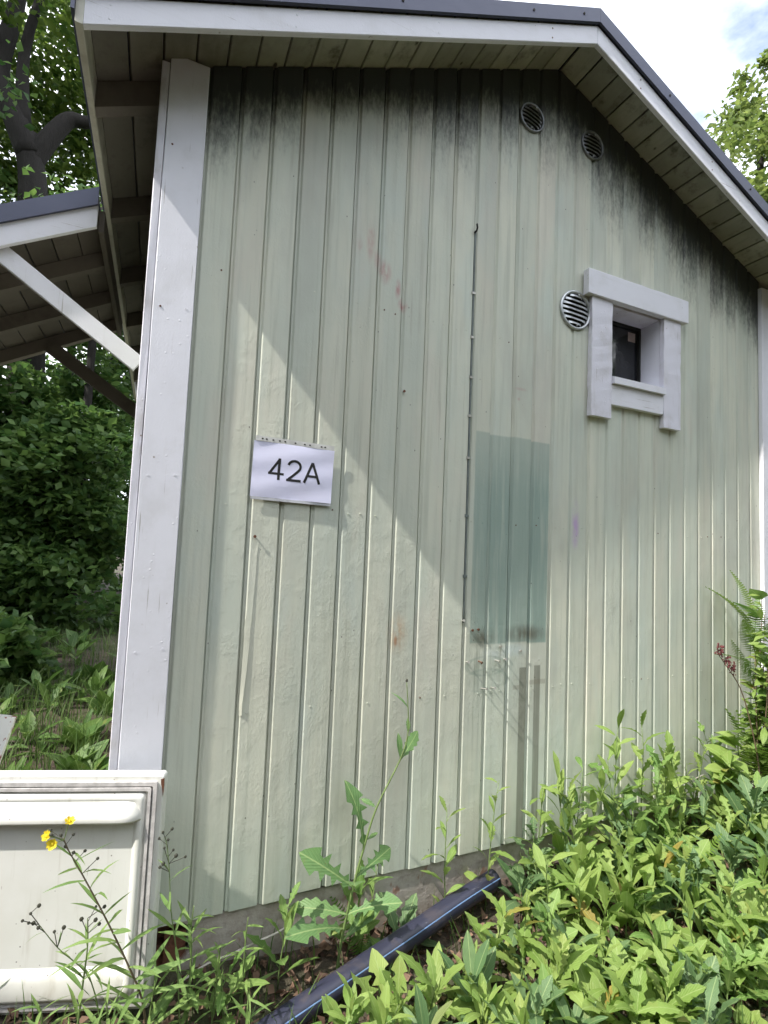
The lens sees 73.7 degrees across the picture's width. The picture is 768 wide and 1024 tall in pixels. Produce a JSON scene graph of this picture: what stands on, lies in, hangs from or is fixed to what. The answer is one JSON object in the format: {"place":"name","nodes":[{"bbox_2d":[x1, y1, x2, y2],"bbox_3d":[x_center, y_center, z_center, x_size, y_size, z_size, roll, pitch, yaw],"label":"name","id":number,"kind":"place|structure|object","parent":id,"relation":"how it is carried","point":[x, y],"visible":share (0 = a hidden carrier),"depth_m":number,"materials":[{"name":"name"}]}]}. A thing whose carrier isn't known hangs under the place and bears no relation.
{"place":"outdoors","nodes":[
{"label":"outdoors","id":0,"kind":"place"},
{"bbox_2d":[0,557,767,1023],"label":"ground","id":1,"kind":"structure","parent":0,"point":[322,965],"depth_m":1.95,"materials":[{"name":"plant"}]},
{"bbox_2d":[0,714,16,762],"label":"leaning plank","id":2,"kind":"object","parent":1,"relation":"on","point":[7,722],"visible":1,"depth_m":2.33,"materials":[{"name":"white paint"}]},
{"bbox_2d":[9,711,64,743],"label":"shade weed","id":3,"kind":"object","parent":1,"relation":"on","point":[30,718],"visible":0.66,"depth_m":3.50,"materials":[{"name":"green plant"}]},
{"bbox_2d":[0,0,100,411],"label":"oak tree","id":4,"kind":"object","parent":1,"relation":"on","point":[39,148],"visible":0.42,"depth_m":9.81,"materials":[{"name":"green plant"}]},
{"bbox_2d":[0,591,118,769],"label":"grass","id":5,"kind":"structure","parent":1,"relation":"on","point":[36,728],"depth_m":3.99,"materials":[{"name":"plant"}]},
{"bbox_2d":[0,39,135,685],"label":"woodland","id":6,"kind":"object","parent":1,"relation":"on","point":[47,508],"visible":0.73,"depth_m":7.56,"materials":[{"name":"green plant"}]},
{"bbox_2d":[21,903,120,1023],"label":"hawkweed","id":7,"kind":"object","parent":1,"relation":"on","point":[90,1015],"visible":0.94,"depth_m":1.44,"materials":[{"name":"green plant"}]},
{"bbox_2d":[9,159,134,616],"bbox_3d":[-4.528,-1.711,8.528,2.824,7.168,3.495,4,-4,-24],"label":"forest tree","id":8,"kind":"object","parent":1,"relation":"on","point":[88,388],"visible":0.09,"depth_m":8.39,"materials":[{"name":"green plant"}]},
{"bbox_2d":[40,739,108,769],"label":"shade weed","id":9,"kind":"object","parent":1,"relation":"on","point":[95,750],"visible":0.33,"depth_m":3.12,"materials":[{"name":"green plant"}]},
{"bbox_2d":[38,717,111,751],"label":"shade weed","id":10,"kind":"object","parent":1,"relation":"on","point":[68,726],"visible":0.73,"depth_m":3.45,"materials":[{"name":"green plant"}]},
{"bbox_2d":[47,748,108,769],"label":"shade weed","id":11,"kind":"object","parent":1,"relation":"on","point":[69,765],"visible":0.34,"depth_m":2.91,"materials":[{"name":"green plant"}]},
{"bbox_2d":[54,665,111,695],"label":"shade weed","id":12,"kind":"object","parent":1,"relation":"on","point":[96,678],"visible":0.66,"depth_m":4.47,"materials":[{"name":"green plant"}]},
{"bbox_2d":[0,770,167,1014],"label":"fridge door","id":13,"kind":"structure","parent":1,"relation":"on","point":[123,811],"depth_m":1.56,"materials":[{"name":"white plastic"}]},
{"bbox_2d":[48,904,121,1023],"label":"hawkweed","id":14,"kind":"object","parent":1,"relation":"on","point":[71,976],"visible":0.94,"depth_m":1.44,"materials":[{"name":"green plant"}]},
{"bbox_2d":[41,816,193,1023],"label":"hawkweed","id":15,"kind":"object","parent":1,"relation":"on","point":[146,970],"visible":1,"depth_m":1.44,"materials":[{"name":"green plant"}]},
{"bbox_2d":[114,958,191,1023],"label":"hawkweed","id":16,"kind":"object","parent":1,"relation":"on","point":[160,1018],"visible":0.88,"depth_m":1.45,"materials":[{"name":"green plant"}]},
{"bbox_2d":[148,827,199,1023],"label":"hawkweed","id":17,"kind":"object","parent":1,"relation":"on","point":[167,904],"visible":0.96,"depth_m":1.53,"materials":[{"name":"green plant"}]},
{"bbox_2d":[159,900,232,1023],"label":"hawkweed","id":18,"kind":"object","parent":1,"relation":"on","point":[188,989],"visible":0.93,"depth_m":1.60,"materials":[{"name":"green plant"}]},
{"bbox_2d":[179,940,245,1023],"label":"hawkweed","id":19,"kind":"object","parent":1,"relation":"on","point":[214,994],"visible":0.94,"depth_m":1.59,"materials":[{"name":"green plant"}]},
{"bbox_2d":[174,946,269,1023],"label":"weed","id":20,"kind":"object","parent":1,"relation":"on","point":[220,1002],"visible":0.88,"depth_m":1.61,"materials":[{"name":"green plant"}]},
{"bbox_2d":[223,979,273,1023],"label":"hawkweed","id":21,"kind":"object","parent":1,"relation":"on","point":[247,1014],"visible":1,"depth_m":1.53,"materials":[{"name":"green plant"}]},
{"bbox_2d":[247,881,320,990],"bbox_3d":[-0.370,1.474,1.790,0.225,0.358,0.214,0,-4,28],"label":"weed","id":22,"kind":"object","parent":1,"relation":"on","point":[288,917],"visible":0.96,"depth_m":1.79,"materials":[{"name":"green plant"}]},
{"bbox_2d":[325,971,372,1023],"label":"weed","id":23,"kind":"object","parent":1,"relation":"on","point":[349,995],"visible":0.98,"depth_m":1.58,"materials":[{"name":"green plant"}]},
{"bbox_2d":[284,679,418,968],"bbox_3d":[-0.084,1.153,1.875,0.547,1.039,0.275,4,-4,-24],"label":"wild lettuce","id":24,"kind":"object","parent":1,"relation":"on","point":[301,930],"visible":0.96,"depth_m":1.84,"materials":[{"name":"green plant"}]},
{"bbox_2d":[331,856,384,957],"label":"weed","id":25,"kind":"object","parent":1,"relation":"on","point":[372,924],"visible":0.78,"depth_m":1.91,"materials":[{"name":"green plant"}]},
{"bbox_2d":[254,869,501,1023],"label":"plastic pipe","id":26,"kind":"object","parent":1,"relation":"on","point":[406,938],"visible":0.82,"depth_m":1.85,"materials":[{"name":"plastic"}]},
{"bbox_2d":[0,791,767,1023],"bbox_3d":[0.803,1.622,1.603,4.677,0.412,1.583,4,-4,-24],"label":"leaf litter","id":27,"kind":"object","parent":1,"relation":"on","point":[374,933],"visible":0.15,"depth_m":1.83,"materials":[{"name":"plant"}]},
{"bbox_2d":[610,710,666,851],"bbox_3d":[1.268,1.324,2.537,0.285,0.701,0.257,4,-4,-24],"label":"weed","id":28,"kind":"object","parent":27,"relation":"on","point":[639,753],"visible":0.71,"depth_m":2.53,"materials":[{"name":"green plant"}]},
{"bbox_2d":[647,743,689,836],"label":"weed","id":29,"kind":"object","parent":27,"relation":"on","point":[667,783],"visible":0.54,"depth_m":2.58,"materials":[{"name":"green plant"}]},
{"bbox_2d":[641,974,706,1020],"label":"weed","id":30,"kind":"object","parent":27,"relation":"on","point":[687,1010],"visible":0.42,"depth_m":1.62,"materials":[{"name":"green plant"}]},
{"bbox_2d":[679,930,767,1023],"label":"weed","id":31,"kind":"object","parent":27,"relation":"on","point":[728,974],"visible":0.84,"depth_m":1.72,"materials":[{"name":"green plant"}]},
{"bbox_2d":[3,794,767,1023],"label":"grass","id":32,"kind":"structure","parent":1,"relation":"on","point":[257,967],"depth_m":1.80,"materials":[{"name":"plant"}]},
{"bbox_2d":[351,948,427,1023],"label":"weed","id":33,"kind":"object","parent":1,"relation":"on","point":[378,963],"visible":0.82,"depth_m":1.64,"materials":[{"name":"green plant"}]},
{"bbox_2d":[368,980,413,1023],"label":"weed","id":34,"kind":"object","parent":1,"relation":"on","point":[380,1007],"visible":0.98,"depth_m":1.55,"materials":[{"name":"green plant"}]},
{"bbox_2d":[356,891,445,975],"bbox_3d":[0.038,1.623,1.960,0.335,0.206,0.269,6,-5,-39],"label":"weed","id":35,"kind":"object","parent":1,"relation":"on","point":[409,909],"visible":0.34,"depth_m":2.02,"materials":[{"name":"green plant"}]},
{"bbox_2d":[70,0,767,971],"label":"shed","id":36,"kind":"structure","parent":1,"relation":"on","point":[300,198],"depth_m":2.22,"materials":[{"name":"paint"}]},
{"bbox_2d":[0,187,139,418],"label":"canopy","id":37,"kind":"object","parent":36,"relation":"attached to","point":[58,290],"visible":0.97,"depth_m":2.58,"materials":[{"name":"paint"}]},
{"bbox_2d":[250,435,334,505],"bbox_3d":[-0.349,-0.157,1.982,0.316,0.242,0.010,6,-4,-23],"label":"paper sign","id":38,"kind":"object","parent":36,"relation":"attached to","point":[292,471],"visible":1,"depth_m":1.98,"materials":[{"name":"paper"}]},
{"bbox_2d":[462,223,477,622],"bbox_3d":[0.393,-0.423,2.328,0.018,1.836,0.033,4,-4,-24],"label":"cable","id":39,"kind":"object","parent":36,"relation":"attached to","point":[468,452],"visible":1,"depth_m":2.33,"materials":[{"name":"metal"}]},
{"bbox_2d":[584,268,688,431],"bbox_3d":[1.342,-0.847,2.834,0.755,0.760,0.188,4,-4,-24],"label":"window","id":40,"kind":"structure","parent":36,"relation":"in","point":[634,331],"depth_m":2.81,"materials":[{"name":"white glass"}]},
{"bbox_2d":[390,983,467,1023],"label":"weed","id":41,"kind":"object","parent":1,"relation":"on","point":[432,1016],"visible":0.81,"depth_m":1.56,"materials":[{"name":"green plant"}]},
{"bbox_2d":[388,942,475,1023],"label":"weed","id":42,"kind":"object","parent":1,"relation":"on","point":[434,979],"visible":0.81,"depth_m":1.67,"materials":[{"name":"green plant"}]},
{"bbox_2d":[420,796,464,930],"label":"weed","id":43,"kind":"object","parent":1,"relation":"on","point":[452,851],"visible":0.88,"depth_m":2.08,"materials":[{"name":"green plant"}]},
{"bbox_2d":[449,970,505,1023],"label":"weed","id":44,"kind":"object","parent":1,"relation":"on","point":[480,1004],"visible":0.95,"depth_m":1.61,"materials":[{"name":"green plant"}]},
{"bbox_2d":[438,930,519,1023],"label":"weed","id":45,"kind":"object","parent":1,"relation":"on","point":[474,962],"visible":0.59,"depth_m":1.71,"materials":[{"name":"green plant"}]},
{"bbox_2d":[464,777,514,911],"bbox_3d":[0.453,1.415,2.182,0.157,0.522,0.239,4,-4,-24],"label":"weed","id":46,"kind":"object","parent":1,"relation":"on","point":[469,875],"visible":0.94,"depth_m":2.18,"materials":[{"name":"green plant"}]},
{"bbox_2d":[465,889,530,961],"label":"weed","id":47,"kind":"object","parent":1,"relation":"on","point":[502,916],"visible":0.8,"depth_m":1.88,"materials":[{"name":"green plant"}]},
{"bbox_2d":[487,988,529,1023],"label":"weed","id":48,"kind":"object","parent":1,"relation":"on","point":[519,1006],"visible":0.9,"depth_m":1.58,"materials":[{"name":"green plant"}]},
{"bbox_2d":[477,914,561,1016],"bbox_3d":[0.485,1.580,1.799,0.276,0.251,0.281,4,-4,-24],"label":"weed","id":49,"kind":"object","parent":1,"relation":"on","point":[513,967],"visible":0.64,"depth_m":1.83,"materials":[{"name":"green plant"}]},
{"bbox_2d":[494,855,548,916],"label":"weed","id":50,"kind":"object","parent":1,"relation":"on","point":[515,875],"visible":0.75,"depth_m":2.12,"materials":[{"name":"green plant"}]},
{"bbox_2d":[503,887,547,969],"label":"weed","id":51,"kind":"object","parent":1,"relation":"on","point":[527,903],"visible":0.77,"depth_m":1.87,"materials":[{"name":"green plant"}]},
{"bbox_2d":[487,965,564,1023],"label":"weed","id":52,"kind":"object","parent":1,"relation":"on","point":[541,996],"visible":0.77,"depth_m":1.64,"materials":[{"name":"green plant"}]},
{"bbox_2d":[508,816,550,880],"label":"weed","id":53,"kind":"object","parent":1,"relation":"on","point":[532,827],"visible":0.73,"depth_m":2.21,"materials":[{"name":"green plant"}]},
{"bbox_2d":[505,784,573,885],"bbox_3d":[0.688,1.433,2.251,0.310,0.481,0.191,2,-4,5],"label":"weed","id":54,"kind":"object","parent":1,"relation":"on","point":[542,820],"visible":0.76,"depth_m":2.25,"materials":[{"name":"green plant"}]},
{"bbox_2d":[505,925,598,1023],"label":"weed","id":55,"kind":"object","parent":1,"relation":"on","point":[562,964],"visible":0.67,"depth_m":1.74,"materials":[{"name":"green plant"}]},
{"bbox_2d":[525,843,579,928],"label":"weed","id":56,"kind":"object","parent":1,"relation":"on","point":[539,858],"visible":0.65,"depth_m":1.99,"materials":[{"name":"green plant"}]},
{"bbox_2d":[531,888,586,967],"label":"weed","id":57,"kind":"object","parent":1,"relation":"on","point":[540,912],"visible":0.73,"depth_m":1.88,"materials":[{"name":"green plant"}]},
{"bbox_2d":[537,751,596,851],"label":"weed","id":58,"kind":"object","parent":1,"relation":"on","point":[558,842],"visible":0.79,"depth_m":2.27,"materials":[{"name":"green plant"}]},
{"bbox_2d":[534,865,606,948],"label":"weed","id":59,"kind":"object","parent":1,"relation":"on","point":[587,880],"visible":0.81,"depth_m":2.01,"materials":[{"name":"green plant"}]},
{"bbox_2d":[542,770,607,867],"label":"weed","id":60,"kind":"object","parent":1,"relation":"on","point":[584,822],"visible":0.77,"depth_m":2.23,"materials":[{"name":"green plant"}]},
{"bbox_2d":[550,840,600,908],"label":"weed","id":61,"kind":"object","parent":1,"relation":"on","point":[580,857],"visible":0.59,"depth_m":2.13,"materials":[{"name":"green plant"}]},
{"bbox_2d":[547,983,607,1023],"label":"weed","id":62,"kind":"object","parent":1,"relation":"on","point":[578,1014],"visible":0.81,"depth_m":1.60,"materials":[{"name":"green plant"}]},
{"bbox_2d":[540,898,630,987],"bbox_3d":[0.666,1.582,1.806,0.222,0.216,0.414,4,-4,-24],"label":"weed","id":63,"kind":"object","parent":1,"relation":"on","point":[558,922],"visible":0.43,"depth_m":1.84,"materials":[{"name":"green plant"}]},
{"bbox_2d":[570,768,608,847],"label":"weed","id":64,"kind":"object","parent":1,"relation":"on","point":[601,779],"visible":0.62,"depth_m":2.36,"materials":[{"name":"green plant"}]},
{"bbox_2d":[557,958,631,1023],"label":"weed","id":65,"kind":"object","parent":1,"relation":"on","point":[590,976],"visible":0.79,"depth_m":1.66,"materials":[{"name":"green plant"}]},
{"bbox_2d":[572,881,622,946],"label":"weed","id":66,"kind":"object","parent":1,"relation":"on","point":[592,914],"visible":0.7,"depth_m":1.95,"materials":[{"name":"green plant"}]},
{"bbox_2d":[587,709,649,850],"bbox_3d":[1.082,1.303,2.401,0.281,0.751,0.200,0,-5,34],"label":"weed","id":67,"kind":"object","parent":1,"relation":"on","point":[625,768],"visible":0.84,"depth_m":2.44,"materials":[{"name":"green plant"}]},
{"bbox_2d":[595,824,646,915],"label":"weed","id":68,"kind":"object","parent":1,"relation":"on","point":[608,858],"visible":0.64,"depth_m":2.13,"materials":[{"name":"green plant"}]},
{"bbox_2d":[572,960,680,1023],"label":"weed","id":69,"kind":"object","parent":1,"relation":"on","point":[638,991],"visible":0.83,"depth_m":1.61,"materials":[{"name":"green plant"}]},
{"bbox_2d":[596,855,656,936],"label":"weed","id":70,"kind":"object","parent":1,"relation":"on","point":[617,887],"visible":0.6,"depth_m":2.00,"materials":[{"name":"green plant"}]},
{"bbox_2d":[616,854,650,946],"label":"weed","id":71,"kind":"object","parent":1,"relation":"on","point":[626,898],"visible":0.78,"depth_m":1.98,"materials":[{"name":"green plant"}]},
{"bbox_2d":[608,888,661,929],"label":"weed","id":72,"kind":"object","parent":1,"relation":"on","point":[637,906],"visible":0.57,"depth_m":2.02,"materials":[{"name":"green plant"}]},
{"bbox_2d":[602,826,675,897],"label":"weed","id":73,"kind":"object","parent":1,"relation":"on","point":[632,850],"visible":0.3,"depth_m":2.23,"materials":[{"name":"green plant"}]},
{"bbox_2d":[603,936,676,1022],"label":"weed","id":74,"kind":"object","parent":1,"relation":"on","point":[617,955],"visible":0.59,"depth_m":1.70,"materials":[{"name":"green plant"}]},
{"bbox_2d":[614,788,667,850],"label":"weed","id":75,"kind":"object","parent":1,"relation":"on","point":[641,821],"visible":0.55,"depth_m":2.38,"materials":[{"name":"green plant"}]},
{"bbox_2d":[612,863,670,946],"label":"weed","id":76,"kind":"object","parent":1,"relation":"on","point":[646,875],"visible":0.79,"depth_m":1.98,"materials":[{"name":"green plant"}]},
{"bbox_2d":[597,918,700,981],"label":"weed","id":77,"kind":"object","parent":1,"relation":"on","point":[667,942],"visible":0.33,"depth_m":1.82,"materials":[{"name":"green plant"}]},
{"bbox_2d":[620,744,682,845],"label":"weed","id":78,"kind":"object","parent":1,"relation":"on","point":[657,765],"visible":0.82,"depth_m":2.44,"materials":[{"name":"green plant"}]},
{"bbox_2d":[614,943,705,1023],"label":"weed","id":79,"kind":"object","parent":1,"relation":"on","point":[688,992],"visible":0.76,"depth_m":1.64,"materials":[{"name":"green plant"}]},
{"bbox_2d":[626,911,696,975],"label":"weed","id":80,"kind":"object","parent":1,"relation":"on","point":[645,935],"visible":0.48,"depth_m":1.86,"materials":[{"name":"green plant"}]},
{"bbox_2d":[637,730,690,819],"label":"weed","id":81,"kind":"object","parent":1,"relation":"on","point":[668,736],"visible":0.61,"depth_m":2.63,"materials":[{"name":"green plant"}]},
{"bbox_2d":[643,837,692,903],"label":"weed","id":82,"kind":"object","parent":1,"relation":"on","point":[651,848],"visible":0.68,"depth_m":2.18,"materials":[{"name":"green plant"}]},
{"bbox_2d":[657,799,709,850],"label":"weed","id":83,"kind":"object","parent":1,"relation":"on","point":[699,831],"visible":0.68,"depth_m":2.46,"materials":[{"name":"green plant"}]},
{"bbox_2d":[654,844,718,929],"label":"weed","id":84,"kind":"object","parent":1,"relation":"on","point":[680,860],"visible":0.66,"depth_m":2.07,"materials":[{"name":"green plant"}]},
{"bbox_2d":[663,863,722,953],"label":"weed","id":85,"kind":"object","parent":1,"relation":"on","point":[688,906],"visible":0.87,"depth_m":1.93,"materials":[{"name":"green plant"}]},
{"bbox_2d":[674,776,714,845],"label":"weed","id":86,"kind":"object","parent":1,"relation":"on","point":[704,797],"visible":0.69,"depth_m":2.50,"materials":[{"name":"green plant"}]},
{"bbox_2d":[667,944,723,1015],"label":"weed","id":87,"kind":"object","parent":1,"relation":"on","point":[695,976],"visible":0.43,"depth_m":1.71,"materials":[{"name":"green plant"}]},
{"bbox_2d":[662,833,734,921],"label":"weed","id":88,"kind":"object","parent":1,"relation":"on","point":[704,846],"visible":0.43,"depth_m":2.13,"materials":[{"name":"green plant"}]},
{"bbox_2d":[691,871,709,952],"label":"weed","id":89,"kind":"object","parent":1,"relation":"on","point":[696,891],"visible":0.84,"depth_m":1.98,"materials":[{"name":"green plant"}]},
{"bbox_2d":[664,971,739,1023],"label":"weed","id":90,"kind":"object","parent":1,"relation":"on","point":[712,1012],"visible":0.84,"depth_m":1.60,"materials":[{"name":"green plant"}]},
{"bbox_2d":[694,854,738,935],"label":"weed","id":91,"kind":"object","parent":1,"relation":"on","point":[720,879],"visible":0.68,"depth_m":1.99,"materials":[{"name":"green plant"}]},
{"bbox_2d":[673,857,767,956],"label":"weed","id":92,"kind":"object","parent":1,"relation":"on","point":[745,883],"visible":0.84,"depth_m":1.93,"materials":[{"name":"green plant"}]},
{"bbox_2d":[686,822,754,886],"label":"weed","id":93,"kind":"object","parent":1,"relation":"on","point":[732,858],"visible":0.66,"depth_m":2.26,"materials":[{"name":"green plant"}]},
{"bbox_2d":[703,730,750,820],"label":"shrub","id":94,"kind":"object","parent":1,"relation":"on","point":[726,757],"visible":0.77,"depth_m":2.58,"materials":[{"name":"green plant"}]},
{"bbox_2d":[705,795,755,869],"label":"weed","id":95,"kind":"object","parent":1,"relation":"on","point":[729,817],"visible":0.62,"depth_m":2.37,"materials":[{"name":"green plant"}]},
{"bbox_2d":[702,913,767,986],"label":"weed","id":96,"kind":"object","parent":1,"relation":"on","point":[743,941],"visible":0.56,"depth_m":1.84,"materials":[{"name":"green plant"}]},
{"bbox_2d":[702,936,767,996],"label":"weed","id":97,"kind":"object","parent":1,"relation":"on","point":[761,975],"visible":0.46,"depth_m":1.77,"materials":[{"name":"green plant"}]},
{"bbox_2d":[704,48,767,203],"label":"tree","id":98,"kind":"object","parent":1,"relation":"on","point":[743,116],"visible":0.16,"depth_m":18.31,"materials":[{"name":"green plant"}]},
{"bbox_2d":[705,570,767,688],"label":"fern","id":99,"kind":"object","parent":1,"relation":"on","point":[747,625],"visible":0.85,"depth_m":2.83,"materials":[{"name":"plant"}]},
{"bbox_2d":[715,887,767,965],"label":"weed","id":100,"kind":"object","parent":1,"relation":"on","point":[743,905],"visible":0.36,"depth_m":1.93,"materials":[{"name":"green plant"}]},
{"bbox_2d":[717,708,767,798],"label":"fern","id":101,"kind":"object","parent":1,"relation":"on","point":[748,758],"visible":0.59,"depth_m":2.75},
{"bbox_2d":[719,938,767,1012],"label":"weed","id":102,"kind":"object","parent":1,"relation":"on","point":[762,954],"visible":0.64,"depth_m":1.75,"materials":[{"name":"green plant"}]},
{"bbox_2d":[720,771,767,855],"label":"weed","id":103,"kind":"object","parent":1,"relation":"on","point":[750,794],"visible":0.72,"depth_m":2.46,"materials":[{"name":"green plant"}]},
{"bbox_2d":[733,1001,767,1023],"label":"ground plant","id":104,"kind":"object","parent":1,"relation":"on","point":[750,1017],"visible":0.88,"depth_m":1.69,"materials":[{"name":"green plant"}]},
{"bbox_2d":[738,589,767,778],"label":"shrub","id":105,"kind":"object","parent":1,"relation":"on","point":[758,714],"visible":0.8,"depth_m":2.75,"materials":[{"name":"green plant"}]},
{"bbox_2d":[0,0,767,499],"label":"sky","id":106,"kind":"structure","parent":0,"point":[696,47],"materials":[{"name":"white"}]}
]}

